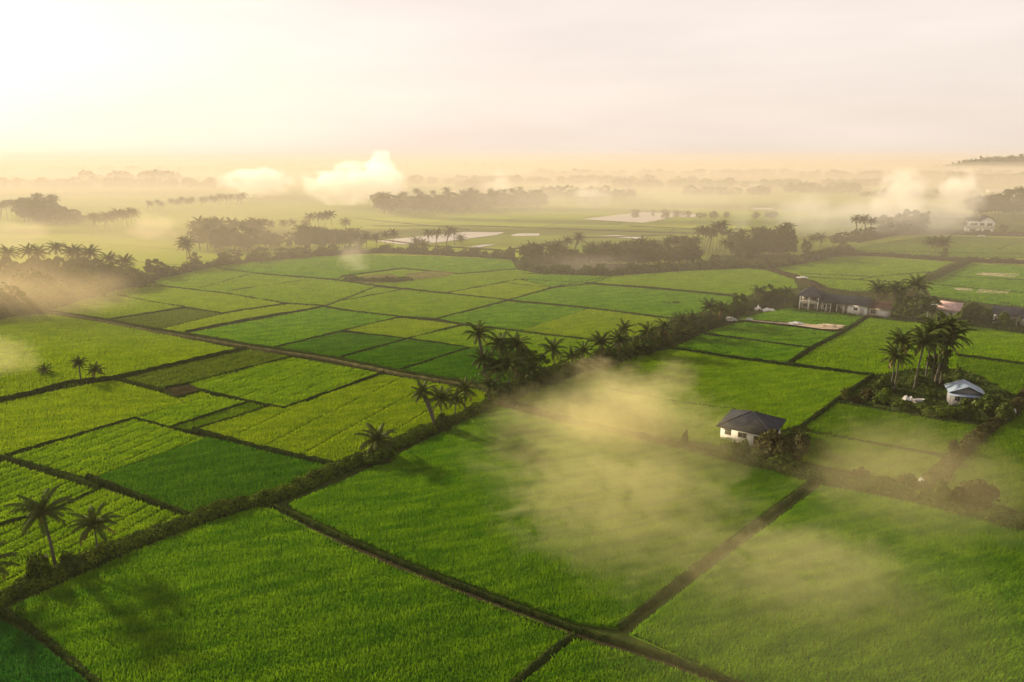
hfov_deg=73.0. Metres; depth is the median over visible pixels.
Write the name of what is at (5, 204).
coconut palm
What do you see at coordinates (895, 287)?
coconut palm
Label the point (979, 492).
bush
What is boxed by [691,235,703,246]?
coconut palm
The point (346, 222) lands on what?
coconut palm
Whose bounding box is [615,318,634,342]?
coconut palm
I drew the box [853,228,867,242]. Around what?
broadleaf tree
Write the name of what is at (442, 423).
bush
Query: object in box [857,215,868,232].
coconut palm
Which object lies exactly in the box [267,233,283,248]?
broadleaf tree
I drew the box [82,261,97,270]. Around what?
broadleaf tree
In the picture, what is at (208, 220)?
coconut palm
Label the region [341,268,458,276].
field bund
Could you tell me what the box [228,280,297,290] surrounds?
field bund
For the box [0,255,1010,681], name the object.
earth
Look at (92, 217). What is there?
coconut palm
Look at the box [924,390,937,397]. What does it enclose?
bush
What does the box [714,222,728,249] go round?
coconut palm
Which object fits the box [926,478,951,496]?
bush
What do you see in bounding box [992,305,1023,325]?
house
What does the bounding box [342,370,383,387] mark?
field bund
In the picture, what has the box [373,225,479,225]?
field bund
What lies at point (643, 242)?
coconut palm
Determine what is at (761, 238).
broadleaf tree
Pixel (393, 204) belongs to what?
broadleaf tree
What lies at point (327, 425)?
rice field
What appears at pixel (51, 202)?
broadleaf tree
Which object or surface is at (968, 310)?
bush
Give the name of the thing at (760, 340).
field bund
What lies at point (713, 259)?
broadleaf tree
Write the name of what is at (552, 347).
coconut palm
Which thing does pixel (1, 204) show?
coconut palm
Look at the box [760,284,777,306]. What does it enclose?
broadleaf tree
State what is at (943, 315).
coconut palm
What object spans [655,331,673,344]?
broadleaf tree
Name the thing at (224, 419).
field bund
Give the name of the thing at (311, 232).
broadleaf tree
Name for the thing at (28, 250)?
coconut palm
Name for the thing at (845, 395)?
broadleaf tree
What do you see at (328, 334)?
field bund
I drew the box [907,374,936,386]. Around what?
bush
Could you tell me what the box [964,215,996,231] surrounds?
house
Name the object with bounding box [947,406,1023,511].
rice field
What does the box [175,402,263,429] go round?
rice field
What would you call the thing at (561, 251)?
broadleaf tree
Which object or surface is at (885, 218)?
broadleaf tree
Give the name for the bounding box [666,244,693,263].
broadleaf tree
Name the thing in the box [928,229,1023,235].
hedge
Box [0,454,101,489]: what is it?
field bund
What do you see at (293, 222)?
coconut palm
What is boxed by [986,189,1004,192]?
barn
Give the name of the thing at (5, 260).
broadleaf tree
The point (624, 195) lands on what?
broadleaf tree
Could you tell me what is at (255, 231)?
broadleaf tree
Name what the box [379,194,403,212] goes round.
broadleaf tree
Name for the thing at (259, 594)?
rice field
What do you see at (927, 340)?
coconut palm
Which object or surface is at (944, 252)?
field bund
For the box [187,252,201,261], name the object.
broadleaf tree
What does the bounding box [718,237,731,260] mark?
coconut palm
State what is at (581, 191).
broadleaf tree
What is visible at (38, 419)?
rice field
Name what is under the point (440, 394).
coconut palm
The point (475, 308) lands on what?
field bund
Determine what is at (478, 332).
coconut palm
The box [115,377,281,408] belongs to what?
field bund
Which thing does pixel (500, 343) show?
coconut palm
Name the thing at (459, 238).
coconut palm
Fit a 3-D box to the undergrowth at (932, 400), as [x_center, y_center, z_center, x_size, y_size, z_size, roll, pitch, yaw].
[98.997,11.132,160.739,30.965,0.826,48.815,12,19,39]
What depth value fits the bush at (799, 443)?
125.41 m
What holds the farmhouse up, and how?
on the farmyard
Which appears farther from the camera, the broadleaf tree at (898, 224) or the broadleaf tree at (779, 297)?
the broadleaf tree at (898, 224)
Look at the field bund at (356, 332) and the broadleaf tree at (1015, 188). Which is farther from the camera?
the broadleaf tree at (1015, 188)
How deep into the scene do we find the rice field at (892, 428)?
137.36 m
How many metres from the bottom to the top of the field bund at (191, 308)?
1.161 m
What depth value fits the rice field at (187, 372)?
176.82 m
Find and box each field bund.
[0,375,114,402]
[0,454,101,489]
[0,487,101,526]
[3,606,105,681]
[5,416,134,455]
[39,308,482,385]
[85,472,194,515]
[109,302,287,319]
[115,346,246,378]
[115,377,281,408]
[118,294,183,306]
[135,416,198,434]
[159,285,616,345]
[165,355,292,388]
[171,400,248,426]
[185,305,324,331]
[192,426,333,465]
[198,405,270,427]
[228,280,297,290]
[255,273,673,319]
[265,510,709,681]
[271,504,738,681]
[273,316,399,346]
[282,373,381,408]
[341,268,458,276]
[341,324,463,356]
[341,330,467,347]
[342,288,403,300]
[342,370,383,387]
[353,218,469,229]
[370,237,520,252]
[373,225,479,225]
[400,346,469,368]
[437,275,613,318]
[448,279,750,298]
[480,225,700,233]
[497,399,714,456]
[506,234,671,249]
[509,630,576,681]
[523,273,599,275]
[609,388,754,410]
[617,479,816,630]
[632,226,697,228]
[670,346,870,375]
[702,333,808,347]
[786,315,867,362]
[789,275,899,281]
[798,372,874,426]
[801,271,930,276]
[803,429,944,457]
[837,400,978,427]
[857,249,1020,254]
[928,233,1023,236]
[928,284,1023,292]
[949,275,1023,280]
[955,353,1023,364]
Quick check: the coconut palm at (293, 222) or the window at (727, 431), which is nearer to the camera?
the window at (727, 431)
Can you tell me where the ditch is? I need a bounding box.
[273,510,717,681]
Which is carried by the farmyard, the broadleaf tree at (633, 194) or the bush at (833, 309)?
the bush at (833, 309)
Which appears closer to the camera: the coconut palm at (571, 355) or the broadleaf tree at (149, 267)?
the coconut palm at (571, 355)
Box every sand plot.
[740,319,844,328]
[977,273,1017,276]
[978,289,1008,293]
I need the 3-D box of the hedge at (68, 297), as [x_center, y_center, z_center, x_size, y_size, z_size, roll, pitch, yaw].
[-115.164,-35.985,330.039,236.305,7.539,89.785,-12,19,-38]
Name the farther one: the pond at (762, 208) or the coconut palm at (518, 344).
the pond at (762, 208)
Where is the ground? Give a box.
[0,164,1023,290]
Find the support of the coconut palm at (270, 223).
on the ground
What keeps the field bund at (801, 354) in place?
on the ground
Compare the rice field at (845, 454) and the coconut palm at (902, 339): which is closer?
the rice field at (845, 454)
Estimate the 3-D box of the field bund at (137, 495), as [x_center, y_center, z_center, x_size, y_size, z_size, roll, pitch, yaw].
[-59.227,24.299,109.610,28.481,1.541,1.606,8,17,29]
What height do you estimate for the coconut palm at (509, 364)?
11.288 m
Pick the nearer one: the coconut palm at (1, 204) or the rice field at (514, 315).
the rice field at (514, 315)
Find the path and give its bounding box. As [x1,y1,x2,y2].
[42,311,492,390]
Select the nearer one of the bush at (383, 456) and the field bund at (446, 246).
the bush at (383, 456)
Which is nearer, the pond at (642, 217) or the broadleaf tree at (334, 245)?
the broadleaf tree at (334, 245)
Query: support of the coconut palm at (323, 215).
on the ground
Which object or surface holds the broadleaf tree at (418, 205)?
on the ground
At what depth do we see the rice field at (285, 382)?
166.95 m
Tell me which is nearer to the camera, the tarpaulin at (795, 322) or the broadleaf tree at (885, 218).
the tarpaulin at (795, 322)
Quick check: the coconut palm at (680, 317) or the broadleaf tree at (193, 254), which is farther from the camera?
the broadleaf tree at (193, 254)
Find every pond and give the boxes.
[32,188,98,189]
[378,232,503,244]
[444,189,488,191]
[512,233,539,235]
[586,212,684,222]
[609,235,643,238]
[680,213,697,216]
[752,208,772,209]
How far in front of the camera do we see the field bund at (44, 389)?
161.54 m
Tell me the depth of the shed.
231.47 m
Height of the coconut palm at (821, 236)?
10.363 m
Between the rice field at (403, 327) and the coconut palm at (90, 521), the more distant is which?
the rice field at (403, 327)
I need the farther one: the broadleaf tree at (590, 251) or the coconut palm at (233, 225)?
the coconut palm at (233, 225)
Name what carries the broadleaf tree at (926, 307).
on the farmyard
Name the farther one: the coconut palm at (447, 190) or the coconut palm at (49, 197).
the coconut palm at (447, 190)
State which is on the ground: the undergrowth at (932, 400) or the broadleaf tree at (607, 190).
the broadleaf tree at (607, 190)
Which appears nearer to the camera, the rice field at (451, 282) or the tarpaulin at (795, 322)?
the tarpaulin at (795, 322)
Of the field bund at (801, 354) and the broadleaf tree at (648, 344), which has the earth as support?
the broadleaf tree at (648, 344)
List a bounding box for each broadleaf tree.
[0,256,20,284]
[0,263,14,286]
[10,197,26,221]
[14,200,31,221]
[14,262,40,279]
[17,256,51,275]
[19,198,41,222]
[22,257,52,280]
[26,201,49,222]
[27,207,44,223]
[39,199,60,221]
[41,205,58,223]
[44,208,65,224]
[46,256,65,272]
[47,258,60,265]
[49,263,59,277]
[60,208,81,224]
[61,257,81,273]
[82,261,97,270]
[92,258,104,266]
[143,259,162,272]
[186,225,207,249]
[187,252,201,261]
[195,223,210,249]
[205,224,216,247]
[209,229,224,251]
[217,251,230,256]
[226,249,242,258]
[231,225,254,250]
[242,227,258,250]
[251,247,268,255]
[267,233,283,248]
[273,247,286,253]
[282,232,295,247]
[293,231,305,247]
[296,227,318,249]
[296,229,311,247]
[301,246,312,252]
[316,227,331,246]
[328,243,339,249]
[330,228,342,246]
[335,232,348,247]
[342,228,358,243]
[354,234,364,246]
[369,192,390,209]
[372,195,394,213]
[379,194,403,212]
[380,200,395,213]
[409,194,430,212]
[445,192,460,210]
[481,192,498,210]
[504,246,515,259]
[510,345,539,386]
[521,193,537,208]
[521,248,538,263]
[526,247,548,265]
[529,353,550,380]
[530,192,548,208]
[531,189,548,208]
[542,366,559,375]
[546,186,555,198]
[554,185,561,196]
[555,250,566,264]
[561,185,573,199]
[567,249,581,265]
[573,252,588,266]
[575,187,584,200]
[580,188,591,199]
[583,246,601,265]
[589,186,594,198]
[592,187,598,200]
[592,348,613,365]
[598,248,614,266]
[600,185,609,198]
[605,245,624,266]
[611,189,620,200]
[620,189,626,199]
[627,338,658,354]
[629,189,636,199]
[637,246,646,263]
[653,248,667,259]
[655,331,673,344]
[659,244,676,262]
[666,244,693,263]
[666,246,684,262]
[682,243,700,262]
[684,246,700,262]
[709,254,720,262]
[726,234,743,251]
[729,293,748,314]
[738,238,752,257]
[745,238,760,254]
[751,230,771,257]
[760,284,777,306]
[769,230,791,256]
[769,233,779,255]
[771,288,785,305]
[775,233,795,255]
[779,229,798,253]
[801,239,811,253]
[828,234,839,245]
[833,232,850,243]
[840,387,848,398]
[849,230,860,239]
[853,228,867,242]
[864,227,876,237]
[870,214,894,231]
[877,219,891,232]
[891,213,905,231]
[892,295,913,318]
[900,209,921,227]
[901,218,912,235]
[901,293,932,320]
[907,213,930,234]
[919,210,930,224]
[925,296,941,316]
[925,336,953,380]
[938,248,950,256]
[963,195,988,215]
[970,199,996,215]
[977,196,997,214]
[990,196,1004,215]
[990,256,1001,263]
[992,193,1009,215]
[999,224,1008,231]
[1001,195,1017,214]
[1002,186,1023,212]
[1005,188,1023,214]
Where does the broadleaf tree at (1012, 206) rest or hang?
on the ground
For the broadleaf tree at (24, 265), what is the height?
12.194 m
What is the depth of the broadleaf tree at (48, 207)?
579.81 m
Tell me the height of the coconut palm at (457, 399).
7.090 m
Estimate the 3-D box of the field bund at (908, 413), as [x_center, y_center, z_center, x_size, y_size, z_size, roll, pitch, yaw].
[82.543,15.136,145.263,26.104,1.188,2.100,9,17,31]
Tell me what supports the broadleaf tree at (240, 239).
on the ground
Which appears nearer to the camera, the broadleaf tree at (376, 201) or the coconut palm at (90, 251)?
the coconut palm at (90, 251)
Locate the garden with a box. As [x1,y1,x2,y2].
[843,370,1011,423]
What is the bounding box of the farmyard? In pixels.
[800,298,1023,332]
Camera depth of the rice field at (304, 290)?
292.14 m
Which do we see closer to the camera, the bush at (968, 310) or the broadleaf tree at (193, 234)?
the bush at (968, 310)
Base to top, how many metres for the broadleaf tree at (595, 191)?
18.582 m
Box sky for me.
[0,0,1023,163]
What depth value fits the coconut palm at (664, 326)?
196.06 m
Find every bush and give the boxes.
[20,550,51,581]
[55,550,87,579]
[361,447,398,465]
[434,412,451,432]
[681,429,688,444]
[722,440,744,460]
[740,439,750,452]
[754,428,790,458]
[768,451,795,465]
[789,434,810,454]
[792,297,800,307]
[827,303,841,311]
[847,395,865,403]
[850,466,869,478]
[860,388,875,399]
[872,374,891,391]
[872,387,891,405]
[889,399,911,411]
[896,382,901,387]
[897,473,921,490]
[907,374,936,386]
[912,402,942,418]
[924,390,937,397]
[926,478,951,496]
[933,376,958,386]
[935,406,956,419]
[948,439,958,452]
[952,478,1000,507]
[954,366,963,377]
[954,373,964,380]
[955,397,980,421]
[960,300,983,320]
[970,392,1014,417]
[973,308,998,322]
[995,402,1016,422]
[997,311,1014,326]
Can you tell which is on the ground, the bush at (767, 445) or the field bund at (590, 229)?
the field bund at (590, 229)
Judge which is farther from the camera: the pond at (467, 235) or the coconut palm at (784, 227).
the pond at (467, 235)
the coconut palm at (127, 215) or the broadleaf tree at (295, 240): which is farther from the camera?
the coconut palm at (127, 215)
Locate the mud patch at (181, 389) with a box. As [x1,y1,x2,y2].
[164,384,199,395]
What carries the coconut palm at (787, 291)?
on the earth
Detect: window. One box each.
[724,428,731,434]
[738,432,746,438]
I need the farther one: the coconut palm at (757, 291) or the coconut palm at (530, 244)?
the coconut palm at (530, 244)
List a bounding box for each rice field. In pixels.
[0,313,233,396]
[0,379,209,454]
[0,460,93,522]
[0,488,182,589]
[0,618,87,681]
[9,507,566,681]
[13,419,202,476]
[53,286,279,318]
[98,436,323,511]
[113,308,217,328]
[124,348,288,388]
[137,267,374,304]
[138,395,244,425]
[163,304,318,331]
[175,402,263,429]
[189,357,378,405]
[191,307,395,345]
[201,374,488,460]
[216,255,516,278]
[282,332,403,356]
[288,405,806,629]
[329,287,503,317]
[340,269,541,291]
[345,339,465,368]
[347,318,457,337]
[406,345,521,383]
[412,325,613,369]
[439,301,585,330]
[451,279,548,298]
[513,284,742,317]
[514,349,867,445]
[522,274,609,286]
[522,637,716,681]
[523,308,669,342]
[596,268,797,296]
[629,485,1023,681]
[674,333,806,361]
[705,322,837,345]
[732,307,861,328]
[776,257,951,291]
[795,317,1023,375]
[800,431,940,479]
[805,403,977,454]
[850,236,1023,257]
[926,264,1023,306]
[930,212,1023,232]
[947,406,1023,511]
[957,356,1023,395]
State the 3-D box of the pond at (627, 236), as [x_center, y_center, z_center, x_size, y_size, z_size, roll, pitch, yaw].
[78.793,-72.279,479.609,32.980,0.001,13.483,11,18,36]
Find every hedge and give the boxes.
[0,243,518,319]
[0,259,155,311]
[0,395,501,608]
[342,275,412,282]
[484,308,737,402]
[517,242,855,275]
[711,447,1023,529]
[727,293,801,315]
[766,267,824,287]
[840,250,1023,263]
[848,225,931,242]
[917,388,1023,488]
[924,258,971,281]
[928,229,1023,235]
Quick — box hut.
[944,379,984,405]
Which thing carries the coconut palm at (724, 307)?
on the earth
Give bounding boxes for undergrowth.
[0,583,88,626]
[706,255,799,264]
[770,270,1023,309]
[784,424,811,461]
[793,307,1023,333]
[842,367,1015,423]
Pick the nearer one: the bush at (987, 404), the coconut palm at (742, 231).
the bush at (987, 404)
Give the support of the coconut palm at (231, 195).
on the ground
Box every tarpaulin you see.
[788,321,803,324]
[822,324,842,327]
[902,395,913,401]
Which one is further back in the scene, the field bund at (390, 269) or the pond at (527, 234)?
the pond at (527, 234)
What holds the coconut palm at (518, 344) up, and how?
on the earth
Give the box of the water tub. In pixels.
[913,398,924,402]
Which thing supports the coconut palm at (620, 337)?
on the earth
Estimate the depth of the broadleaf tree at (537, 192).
752.12 m
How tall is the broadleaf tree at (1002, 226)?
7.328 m
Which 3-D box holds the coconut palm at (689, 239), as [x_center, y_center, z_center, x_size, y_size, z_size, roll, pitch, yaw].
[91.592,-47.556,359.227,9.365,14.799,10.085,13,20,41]
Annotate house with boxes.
[716,409,786,446]
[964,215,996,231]
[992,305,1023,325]
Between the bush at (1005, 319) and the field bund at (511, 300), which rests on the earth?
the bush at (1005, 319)
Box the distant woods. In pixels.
[0,163,1023,218]
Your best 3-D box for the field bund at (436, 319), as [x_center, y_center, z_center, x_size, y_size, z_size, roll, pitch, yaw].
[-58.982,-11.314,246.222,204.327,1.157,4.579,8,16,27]
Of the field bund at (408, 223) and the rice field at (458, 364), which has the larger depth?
the field bund at (408, 223)
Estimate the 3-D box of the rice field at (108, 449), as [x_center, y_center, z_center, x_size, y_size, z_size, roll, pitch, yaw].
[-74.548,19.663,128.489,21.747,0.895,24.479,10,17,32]
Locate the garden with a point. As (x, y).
(924, 391)
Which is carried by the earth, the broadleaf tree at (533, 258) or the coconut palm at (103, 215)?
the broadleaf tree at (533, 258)
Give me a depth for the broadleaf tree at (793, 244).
375.23 m
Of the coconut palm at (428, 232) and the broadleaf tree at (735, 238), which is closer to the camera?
the broadleaf tree at (735, 238)
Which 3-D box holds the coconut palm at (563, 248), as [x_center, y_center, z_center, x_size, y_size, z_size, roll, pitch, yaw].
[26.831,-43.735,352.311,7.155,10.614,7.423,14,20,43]
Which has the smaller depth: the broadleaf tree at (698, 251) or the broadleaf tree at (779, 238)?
the broadleaf tree at (698, 251)
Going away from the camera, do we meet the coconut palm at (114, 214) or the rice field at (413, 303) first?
the rice field at (413, 303)
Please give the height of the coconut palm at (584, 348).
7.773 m
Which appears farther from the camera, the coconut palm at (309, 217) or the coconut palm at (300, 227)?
the coconut palm at (309, 217)
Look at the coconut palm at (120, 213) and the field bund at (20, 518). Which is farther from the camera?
the coconut palm at (120, 213)
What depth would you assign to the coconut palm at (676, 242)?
368.27 m
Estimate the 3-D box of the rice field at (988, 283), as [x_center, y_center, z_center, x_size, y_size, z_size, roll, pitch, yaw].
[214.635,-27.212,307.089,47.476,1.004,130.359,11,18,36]
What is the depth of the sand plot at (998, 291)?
279.30 m
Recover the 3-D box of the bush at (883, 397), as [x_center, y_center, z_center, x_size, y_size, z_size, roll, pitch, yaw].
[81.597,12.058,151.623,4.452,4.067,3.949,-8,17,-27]
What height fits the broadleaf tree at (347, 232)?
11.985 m
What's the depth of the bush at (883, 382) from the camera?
159.54 m
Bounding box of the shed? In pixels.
[936,300,963,315]
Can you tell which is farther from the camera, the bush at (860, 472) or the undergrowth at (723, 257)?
the undergrowth at (723, 257)
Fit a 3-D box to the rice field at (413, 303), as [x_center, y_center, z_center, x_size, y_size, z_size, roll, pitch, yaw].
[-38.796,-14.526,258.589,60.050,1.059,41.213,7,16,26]
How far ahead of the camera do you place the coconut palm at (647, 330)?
190.54 m
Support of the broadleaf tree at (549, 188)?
on the ground
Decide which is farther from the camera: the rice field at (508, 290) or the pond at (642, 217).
the pond at (642, 217)
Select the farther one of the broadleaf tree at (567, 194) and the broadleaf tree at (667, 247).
the broadleaf tree at (567, 194)
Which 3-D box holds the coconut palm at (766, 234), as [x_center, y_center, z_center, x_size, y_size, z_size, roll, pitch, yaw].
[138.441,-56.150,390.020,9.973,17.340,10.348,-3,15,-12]
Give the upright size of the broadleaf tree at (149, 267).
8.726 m
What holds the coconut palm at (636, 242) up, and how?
on the ground
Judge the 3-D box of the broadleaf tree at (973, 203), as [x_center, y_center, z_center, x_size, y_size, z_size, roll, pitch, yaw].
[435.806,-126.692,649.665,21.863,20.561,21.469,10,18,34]
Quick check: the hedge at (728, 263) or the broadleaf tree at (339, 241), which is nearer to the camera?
the hedge at (728, 263)
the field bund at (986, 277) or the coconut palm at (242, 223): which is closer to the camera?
the field bund at (986, 277)
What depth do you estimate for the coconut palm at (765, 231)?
385.34 m
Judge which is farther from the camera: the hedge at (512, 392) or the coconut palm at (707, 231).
the coconut palm at (707, 231)
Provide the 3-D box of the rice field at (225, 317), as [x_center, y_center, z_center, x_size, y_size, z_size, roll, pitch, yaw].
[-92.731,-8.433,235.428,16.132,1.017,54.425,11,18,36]
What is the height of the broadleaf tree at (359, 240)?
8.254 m
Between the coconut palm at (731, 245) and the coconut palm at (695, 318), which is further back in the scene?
the coconut palm at (731, 245)
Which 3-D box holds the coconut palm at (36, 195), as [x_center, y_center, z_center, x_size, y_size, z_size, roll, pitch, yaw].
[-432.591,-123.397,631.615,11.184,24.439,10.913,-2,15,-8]
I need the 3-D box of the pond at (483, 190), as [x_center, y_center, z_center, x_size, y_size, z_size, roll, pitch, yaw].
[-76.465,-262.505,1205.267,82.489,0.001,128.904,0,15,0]
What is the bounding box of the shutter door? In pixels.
[877,310,888,316]
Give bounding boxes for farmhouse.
[797,286,892,316]
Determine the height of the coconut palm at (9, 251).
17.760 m
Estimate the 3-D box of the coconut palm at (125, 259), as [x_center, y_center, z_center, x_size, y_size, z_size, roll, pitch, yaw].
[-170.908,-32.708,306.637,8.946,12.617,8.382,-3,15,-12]
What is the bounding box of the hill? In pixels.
[905,154,1023,172]
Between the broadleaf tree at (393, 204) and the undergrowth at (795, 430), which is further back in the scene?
the broadleaf tree at (393, 204)
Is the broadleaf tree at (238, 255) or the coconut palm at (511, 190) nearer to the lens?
the broadleaf tree at (238, 255)
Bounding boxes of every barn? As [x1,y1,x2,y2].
[741,184,758,187]
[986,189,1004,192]
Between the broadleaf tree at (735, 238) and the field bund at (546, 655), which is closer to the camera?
the field bund at (546, 655)
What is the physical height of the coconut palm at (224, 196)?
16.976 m
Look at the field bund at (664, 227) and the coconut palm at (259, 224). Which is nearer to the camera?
the coconut palm at (259, 224)
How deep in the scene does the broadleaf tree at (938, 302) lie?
233.52 m
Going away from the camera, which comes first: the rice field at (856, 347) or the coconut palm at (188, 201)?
the rice field at (856, 347)
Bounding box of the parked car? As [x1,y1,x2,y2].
[725,316,736,321]
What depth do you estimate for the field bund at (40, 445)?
132.35 m
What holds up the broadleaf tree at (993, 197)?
on the ground
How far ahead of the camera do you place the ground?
761.49 m
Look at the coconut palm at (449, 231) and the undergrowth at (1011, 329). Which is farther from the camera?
the coconut palm at (449, 231)
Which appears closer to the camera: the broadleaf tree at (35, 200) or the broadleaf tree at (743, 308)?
the broadleaf tree at (743, 308)
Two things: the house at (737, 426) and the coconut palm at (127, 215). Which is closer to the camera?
the house at (737, 426)
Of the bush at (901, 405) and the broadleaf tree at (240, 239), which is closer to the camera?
the bush at (901, 405)
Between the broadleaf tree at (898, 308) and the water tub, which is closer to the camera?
the water tub
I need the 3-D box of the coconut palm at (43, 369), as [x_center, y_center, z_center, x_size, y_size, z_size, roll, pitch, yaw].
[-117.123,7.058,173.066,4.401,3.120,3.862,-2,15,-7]
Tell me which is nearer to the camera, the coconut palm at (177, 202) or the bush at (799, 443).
the bush at (799, 443)
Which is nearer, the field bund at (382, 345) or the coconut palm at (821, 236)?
the field bund at (382, 345)
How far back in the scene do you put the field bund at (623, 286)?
288.12 m
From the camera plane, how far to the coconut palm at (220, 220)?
436.09 m
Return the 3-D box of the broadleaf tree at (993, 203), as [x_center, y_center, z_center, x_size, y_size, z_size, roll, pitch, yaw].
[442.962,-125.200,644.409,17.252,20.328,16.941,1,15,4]
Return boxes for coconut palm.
[0,200,11,219]
[0,201,7,218]
[0,244,20,260]
[0,540,19,579]
[4,483,75,564]
[16,243,37,259]
[27,244,50,259]
[29,192,42,199]
[36,362,52,374]
[43,241,66,256]
[44,194,55,200]
[51,195,59,202]
[59,244,82,260]
[65,243,84,258]
[67,501,121,546]
[68,355,87,378]
[78,244,101,261]
[84,212,97,227]
[84,361,105,376]
[88,212,100,227]
[98,211,111,220]
[98,213,114,225]
[100,251,117,263]
[109,207,123,227]
[114,209,128,227]
[115,253,136,266]
[117,211,130,225]
[124,207,135,223]
[129,208,140,225]
[172,199,181,205]
[175,235,196,260]
[177,196,184,205]
[177,235,194,260]
[182,198,191,209]
[185,220,198,243]
[190,215,206,226]
[201,217,218,228]
[210,216,228,228]
[215,193,223,200]
[222,194,230,202]
[224,217,238,228]
[227,221,239,230]
[229,193,234,206]
[234,221,248,229]
[238,192,248,203]
[243,218,256,229]
[247,217,265,227]
[247,218,269,235]
[266,219,275,227]
[278,219,288,231]
[287,218,298,230]
[290,224,306,235]
[299,219,311,225]
[304,213,315,224]
[311,211,323,225]
[318,210,329,226]
[325,210,335,224]
[331,229,341,246]
[338,217,352,230]
[351,226,364,237]
[353,422,396,453]
[361,231,371,249]
[370,232,381,247]
[381,230,389,238]
[387,228,399,239]
[409,236,421,245]
[411,378,436,424]
[412,188,421,193]
[417,238,430,247]
[422,228,434,247]
[422,385,456,411]
[431,227,443,247]
[442,186,451,193]
[442,225,456,244]
[444,390,466,414]
[446,226,458,242]
[447,376,479,409]
[453,233,466,245]
[462,320,493,392]
[466,348,495,391]
[476,351,513,380]
[477,372,502,399]
[484,329,516,382]
[490,350,527,384]
[502,331,532,383]
[507,188,516,207]
[514,244,532,256]
[525,240,539,248]
[537,337,566,363]
[544,241,556,251]
[550,240,562,256]
[558,244,571,263]
[560,345,584,364]
[561,235,573,246]
[571,232,586,249]
[572,340,595,361]
[587,330,616,357]
[589,243,600,264]
[598,240,611,262]
[607,329,631,353]
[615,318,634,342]
[621,240,630,247]
[627,237,643,262]
[635,235,651,261]
[635,321,660,349]
[647,239,664,249]
[651,317,675,346]
[662,235,677,248]
[670,312,693,327]
[671,235,682,254]
[678,235,689,260]
[681,235,695,245]
[684,310,703,327]
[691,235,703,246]
[692,225,705,237]
[699,297,722,314]
[700,226,712,250]
[708,227,720,252]
[709,222,719,250]
[713,299,735,323]
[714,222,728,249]
[717,219,729,249]
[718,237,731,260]
[722,228,735,236]
[725,240,738,252]
[735,227,749,235]
[749,284,766,299]
[751,226,767,238]
[753,225,769,254]
[775,222,791,231]
[778,286,793,303]
[780,222,796,232]
[806,234,818,243]
[815,232,827,248]
[849,214,860,228]
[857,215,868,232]
[866,217,877,226]
[866,278,888,302]
[877,341,914,388]
[884,326,922,389]
[885,280,909,316]
[888,280,913,314]
[901,273,933,318]
[903,325,949,390]
[915,318,949,377]
[916,314,954,379]
[921,236,937,254]
[928,235,944,253]
[930,311,973,382]
[931,314,977,382]
[934,332,962,386]
[935,235,954,251]
[958,219,967,229]
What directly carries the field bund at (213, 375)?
on the ground
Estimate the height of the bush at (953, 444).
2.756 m
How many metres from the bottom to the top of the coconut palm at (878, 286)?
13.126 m
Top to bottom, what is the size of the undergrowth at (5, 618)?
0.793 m
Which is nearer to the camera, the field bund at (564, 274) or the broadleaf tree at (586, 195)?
the field bund at (564, 274)
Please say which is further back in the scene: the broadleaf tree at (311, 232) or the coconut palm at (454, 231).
the coconut palm at (454, 231)
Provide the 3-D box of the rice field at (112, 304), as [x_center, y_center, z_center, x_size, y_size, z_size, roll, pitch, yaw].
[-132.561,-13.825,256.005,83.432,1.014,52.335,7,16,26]
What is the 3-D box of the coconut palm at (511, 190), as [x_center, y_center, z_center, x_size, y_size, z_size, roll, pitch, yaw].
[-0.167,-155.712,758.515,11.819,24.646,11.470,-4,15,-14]
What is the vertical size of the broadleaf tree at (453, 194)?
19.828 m
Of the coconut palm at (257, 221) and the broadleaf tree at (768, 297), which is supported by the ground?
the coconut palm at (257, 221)
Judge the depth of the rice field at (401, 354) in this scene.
190.27 m
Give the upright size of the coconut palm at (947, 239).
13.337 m
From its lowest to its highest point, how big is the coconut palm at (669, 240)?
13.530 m
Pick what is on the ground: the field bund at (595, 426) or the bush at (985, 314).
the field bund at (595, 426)
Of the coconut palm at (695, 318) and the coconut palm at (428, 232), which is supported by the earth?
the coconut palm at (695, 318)
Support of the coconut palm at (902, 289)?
on the farmyard
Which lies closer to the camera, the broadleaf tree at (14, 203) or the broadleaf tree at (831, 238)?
the broadleaf tree at (831, 238)
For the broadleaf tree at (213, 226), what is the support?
on the ground
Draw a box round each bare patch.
[355,274,397,282]
[405,271,453,278]
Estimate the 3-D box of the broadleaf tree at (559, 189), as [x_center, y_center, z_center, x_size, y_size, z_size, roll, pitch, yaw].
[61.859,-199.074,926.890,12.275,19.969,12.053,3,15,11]
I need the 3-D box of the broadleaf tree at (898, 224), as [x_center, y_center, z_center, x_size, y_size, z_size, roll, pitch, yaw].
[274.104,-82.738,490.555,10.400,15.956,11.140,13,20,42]
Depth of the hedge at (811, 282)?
310.76 m
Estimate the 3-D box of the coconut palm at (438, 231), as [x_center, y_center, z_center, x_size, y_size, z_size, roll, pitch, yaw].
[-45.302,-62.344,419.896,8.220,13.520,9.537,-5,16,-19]
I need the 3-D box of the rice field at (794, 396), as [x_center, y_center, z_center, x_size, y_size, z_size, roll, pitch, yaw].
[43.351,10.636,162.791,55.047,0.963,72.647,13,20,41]
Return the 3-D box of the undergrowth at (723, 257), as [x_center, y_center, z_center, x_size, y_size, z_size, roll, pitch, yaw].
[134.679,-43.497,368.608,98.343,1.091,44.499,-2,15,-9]
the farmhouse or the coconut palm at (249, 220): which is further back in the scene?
the coconut palm at (249, 220)
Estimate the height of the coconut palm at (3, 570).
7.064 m
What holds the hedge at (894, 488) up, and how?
on the ground
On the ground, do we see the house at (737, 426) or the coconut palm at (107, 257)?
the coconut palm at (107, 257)
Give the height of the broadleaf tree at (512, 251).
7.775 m
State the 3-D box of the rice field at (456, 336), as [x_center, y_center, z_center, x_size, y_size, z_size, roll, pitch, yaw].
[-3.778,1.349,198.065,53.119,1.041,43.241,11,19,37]

